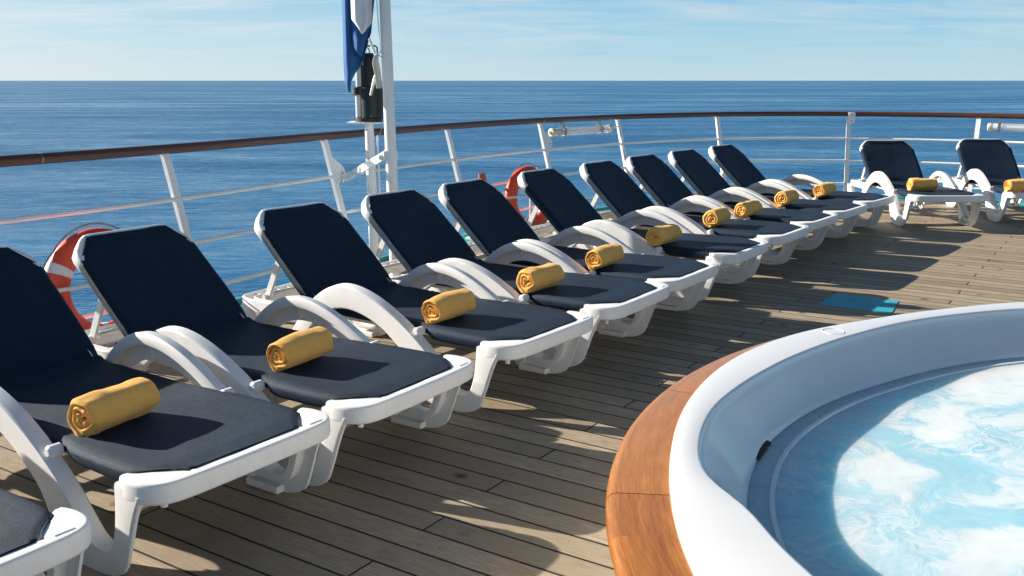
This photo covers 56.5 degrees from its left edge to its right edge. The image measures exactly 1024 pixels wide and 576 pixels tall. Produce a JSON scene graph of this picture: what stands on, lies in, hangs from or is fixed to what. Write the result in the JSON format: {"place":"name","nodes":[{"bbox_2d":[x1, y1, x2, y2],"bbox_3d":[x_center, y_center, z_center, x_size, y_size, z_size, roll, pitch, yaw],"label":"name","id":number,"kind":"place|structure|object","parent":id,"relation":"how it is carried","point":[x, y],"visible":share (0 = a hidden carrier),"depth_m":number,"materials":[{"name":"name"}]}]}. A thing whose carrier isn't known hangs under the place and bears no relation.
{"place":"outdoors","nodes":[
{"label":"outdoors","id":0,"kind":"place"},
{"bbox_2d":[0,200,1023,575],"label":"deck","id":1,"kind":"structure","parent":0,"point":[510,476],"depth_m":3.77,"materials":[{"name":"brown wood"}]},
{"bbox_2d":[0,488,91,575],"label":"sun lounger","id":2,"kind":"object","parent":1,"relation":"on","point":[36,539],"visible":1,"depth_m":2.39,"materials":[{"name":"white plastic"}]},
{"bbox_2d":[0,246,330,575],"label":"sun lounger","id":3,"kind":"object","parent":1,"relation":"on","point":[205,432],"visible":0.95,"depth_m":3.15,"materials":[{"name":"white plastic"}]},
{"bbox_2d":[67,377,160,436],"bbox_3d":[-1.291,0.383,3.099,0.139,0.135,0.285,6,14,26],"label":"rolled towel","id":4,"kind":"object","parent":3,"relation":"on","point":[94,412],"visible":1,"depth_m":3.03,"materials":[{"name":"fabric"}]},
{"bbox_2d":[72,224,472,485],"bbox_3d":[-1.095,0.206,4.037,1.872,0.785,0.737,8,15,32],"label":"sun lounger","id":5,"kind":"object","parent":1,"relation":"on","point":[165,280],"visible":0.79,"depth_m":4.06,"materials":[{"name":"fabric"}]},
{"bbox_2d":[266,326,333,371],"bbox_3d":[-0.839,0.240,3.763,0.141,0.133,0.282,7,14,29],"label":"rolled towel","id":6,"kind":"object","parent":5,"relation":"on","point":[294,349],"visible":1,"depth_m":3.69,"materials":[{"name":"fabric"}]},
{"bbox_2d":[346,121,383,261],"bbox_3d":[-1.102,-0.699,7.332,0.282,1.145,0.294,0,12,0],"label":"lamp post","id":7,"kind":"object","parent":1,"relation":"on","point":[371,182],"visible":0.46,"depth_m":7.27,"materials":[{"name":"white metal"}]},
{"bbox_2d":[352,45,383,121],"bbox_3d":[-1.091,-1.542,7.186,0.230,0.564,0.210,0,12,0],"label":"stern lantern","id":8,"kind":"object","parent":7,"relation":"on","point":[368,108],"visible":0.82,"depth_m":7.13,"materials":[{"name":"black metal"}]},
{"bbox_2d":[343,0,403,277],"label":"flagpole","id":9,"kind":"object","parent":1,"relation":"on","point":[389,154],"visible":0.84,"depth_m":6.88,"materials":[{"name":"white metal"}]},
{"bbox_2d":[342,0,373,92],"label":"flag","id":10,"kind":"object","parent":9,"relation":"hanging from","point":[357,17],"visible":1,"depth_m":6.81,"materials":[{"name":"blue fabric"}]},
{"bbox_2d":[372,0,383,88],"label":"halyard","id":11,"kind":"object","parent":9,"relation":"attached to","point":[377,73],"visible":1,"depth_m":6.72,"materials":[{"name":"white fabric"}]},
{"bbox_2d":[241,202,592,411],"bbox_3d":[-0.537,0.034,4.826,1.872,0.785,0.737,9,15,35],"label":"sun lounger","id":12,"kind":"object","parent":1,"relation":"on","point":[322,252],"visible":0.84,"depth_m":4.83,"materials":[{"name":"fabric"}]},
{"bbox_2d":[421,288,475,323],"bbox_3d":[-0.299,0.086,4.470,0.141,0.133,0.282,9,15,35],"label":"rolled towel","id":13,"kind":"object","parent":12,"relation":"on","point":[444,306],"visible":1,"depth_m":4.40,"materials":[{"name":"fabric"}]},
{"bbox_2d":[0,111,1023,345],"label":"deck railing","id":14,"kind":"object","parent":1,"relation":"on","point":[336,171],"visible":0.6,"depth_m":7.53,"materials":[{"name":"white metal"}]},
{"bbox_2d":[43,222,119,347],"bbox_3d":[-2.260,0.003,5.241,0.118,0.727,0.727,1,11,33],"label":"life ring","id":15,"kind":"object","parent":14,"relation":"attached to","point":[59,267],"visible":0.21,"depth_m":5.03,"materials":[{"name":"plastic"}]},
{"bbox_2d":[478,173,486,180],"bbox_3d":[-0.242,-0.845,8.894,0.108,0.453,0.156,-8,15,-33],"label":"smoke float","id":16,"kind":"object","parent":14,"relation":"attached to","point":[482,176],"visible":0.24,"depth_m":8.85,"materials":[{"name":"orange plastic"}]},
{"bbox_2d":[504,163,547,225],"bbox_3d":[0.172,-0.890,9.580,0.118,0.727,0.727,4,11,44],"label":"life ring","id":17,"kind":"object","parent":14,"relation":"attached to","point":[512,187],"visible":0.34,"depth_m":9.39,"materials":[{"name":"plastic"}]},
{"bbox_2d":[548,120,630,177],"bbox_3d":[0.853,-1.524,10.738,1.301,0.702,0.210,-11,16,-41],"label":"tube lamp","id":18,"kind":"object","parent":14,"relation":"attached to","point":[562,131],"visible":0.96,"depth_m":10.56,"materials":[{"name":"white plastic"}]},
{"bbox_2d":[987,118,1023,131],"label":"tube lamp","id":19,"kind":"object","parent":14,"relation":"attached to","point":[999,126],"visible":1,"depth_m":11.38,"materials":[{"name":"white plastic"}]},
{"bbox_2d":[361,189,669,366],"bbox_3d":[-0.066,-0.110,5.488,1.872,0.785,0.737,8,15,33],"label":"sun lounger","id":20,"kind":"object","parent":1,"relation":"on","point":[414,229],"visible":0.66,"depth_m":5.52,"materials":[{"name":"fabric"}]},
{"bbox_2d":[516,263,564,292],"bbox_3d":[0.155,-0.056,5.116,0.139,0.135,0.285,9,15,37],"label":"rolled towel","id":21,"kind":"object","parent":20,"relation":"on","point":[532,279],"visible":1,"depth_m":5.04,"materials":[{"name":"fabric"}]},
{"bbox_2d":[438,179,718,321],"bbox_3d":[0.344,-0.247,6.117,1.872,0.785,0.737,8,15,33],"label":"sun lounger","id":22,"kind":"object","parent":1,"relation":"on","point":[486,215],"visible":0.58,"depth_m":6.19,"materials":[{"name":"fabric"}]},
{"bbox_2d":[585,243,623,269],"bbox_3d":[0.555,-0.190,5.735,0.141,0.133,0.282,9,15,35],"label":"rolled towel","id":23,"kind":"object","parent":22,"relation":"on","point":[603,256],"visible":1,"depth_m":5.65,"materials":[{"name":"fabric"}]},
{"bbox_2d":[518,168,768,300],"bbox_3d":[0.870,-0.424,6.928,1.872,0.785,0.737,8,15,34],"label":"sun lounger","id":24,"kind":"object","parent":1,"relation":"on","point":[559,200],"visible":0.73,"depth_m":6.94,"materials":[{"name":"fabric"}]},
{"bbox_2d":[646,224,681,245],"bbox_3d":[1.044,-0.366,6.540,0.139,0.135,0.285,10,16,39],"label":"rolled towel","id":25,"kind":"object","parent":24,"relation":"on","point":[660,235],"visible":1,"depth_m":6.46,"materials":[{"name":"fabric"}]},
{"bbox_2d":[574,160,808,277],"bbox_3d":[1.383,-0.584,7.662,1.872,0.785,0.737,9,15,35],"label":"sun lounger","id":26,"kind":"object","parent":1,"relation":"on","point":[616,189],"visible":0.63,"depth_m":7.69,"materials":[{"name":"fabric"}]},
{"bbox_2d":[703,207,730,227],"bbox_3d":[1.579,-0.545,7.347,0.142,0.141,0.286,8,14,31],"label":"rolled towel","id":27,"kind":"object","parent":26,"relation":"on","point":[716,217],"visible":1,"depth_m":7.25,"materials":[{"name":"fabric"}]},
{"bbox_2d":[626,154,837,253],"bbox_3d":[1.839,-0.731,8.338,1.872,0.785,0.737,9,15,36],"label":"sun lounger","id":28,"kind":"object","parent":1,"relation":"on","point":[661,182],"visible":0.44,"depth_m":8.43,"materials":[{"name":"fabric"}]},
{"bbox_2d":[734,200,762,217],"bbox_3d":[1.951,-0.654,7.864,0.128,0.134,0.282,11,17,42],"label":"rolled towel","id":29,"kind":"object","parent":28,"relation":"on","point":[747,208],"visible":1,"depth_m":7.79,"materials":[{"name":"fabric"}]},
{"bbox_2d":[668,149,866,243],"bbox_3d":[2.323,-0.871,8.981,1.872,0.785,0.737,9,15,37],"label":"sun lounger","id":30,"kind":"object","parent":1,"relation":"on","point":[699,173],"visible":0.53,"depth_m":9.07,"materials":[{"name":"fabric"}]},
{"bbox_2d":[774,189,798,206],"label":"rolled towel","id":31,"kind":"object","parent":30,"relation":"on","point":[785,197],"visible":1,"depth_m":8.48,"materials":[{"name":"fabric"}]},
{"bbox_2d":[708,144,894,231],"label":"sun lounger","id":32,"kind":"object","parent":1,"relation":"on","point":[736,166],"visible":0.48,"depth_m":9.77,"materials":[{"name":"white plastic"}]},
{"bbox_2d":[813,182,835,197],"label":"rolled towel","id":33,"kind":"object","parent":32,"relation":"on","point":[824,189],"visible":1,"depth_m":9.16,"materials":[{"name":"fabric"}]},
{"bbox_2d":[605,302,1023,575],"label":"hot tub","id":34,"kind":"object","parent":1,"relation":"on","point":[693,447],"visible":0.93,"depth_m":2.55,"materials":[{"name":"white plastic"}]},
{"bbox_2d":[747,357,1023,575],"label":"water","id":35,"kind":"structure","parent":34,"relation":"in","point":[924,478],"depth_m":2.39,"materials":[{"name":"blue liquid"}]},
{"bbox_2d":[819,293,898,313],"bbox_3d":[2.324,0.100,6.329,0.460,0.004,0.387,8,15,32],"label":"floor mat","id":36,"kind":"object","parent":1,"relation":"on","point":[863,303],"visible":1,"depth_m":6.30,"materials":[{"name":"blue fabric"}]},
{"bbox_2d":[847,140,983,225],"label":"sun lounger","id":37,"kind":"object","parent":1,"relation":"on","point":[891,167],"visible":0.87,"depth_m":10.38,"materials":[{"name":"white plastic"}]},
{"bbox_2d":[907,178,937,190],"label":"rolled towel","id":38,"kind":"object","parent":37,"relation":"on","point":[922,184],"visible":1,"depth_m":9.66,"materials":[{"name":"fabric"}]},
{"bbox_2d":[943,139,1023,221],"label":"sun lounger","id":39,"kind":"object","parent":1,"relation":"on","point":[988,166],"visible":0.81,"depth_m":10.94,"materials":[{"name":"white plastic"}]},
{"bbox_2d":[1004,179,1023,191],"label":"rolled towel","id":40,"kind":"object","parent":39,"relation":"on","point":[1014,185],"visible":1,"depth_m":9.56,"materials":[{"name":"fabric"}]},
{"bbox_2d":[0,81,1023,321],"bbox_3d":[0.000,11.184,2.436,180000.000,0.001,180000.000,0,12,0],"label":"sea","id":41,"kind":"structure","parent":0,"point":[45,116],"depth_m":202.96,"materials":[{"name":"liquid"}]},
{"bbox_2d":[0,0,1023,80],"label":"sky","id":42,"kind":"structure","parent":0,"point":[41,40],"materials":[{"name":"blue"}]},
{"bbox_3d":[1.648,5.703,5.517,16.304,10.600,16.246,0,12,0],"label":"ship hull","id":43,"kind":"object","parent":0,"visible":0},
{"bbox_2d":[236,196,1023,306],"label":"waterway","id":44,"kind":"object","parent":43,"relation":"attached to","point":[384,258],"visible":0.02,"depth_m":9.02,"materials":[{"name":"teal paint"}]}
]}

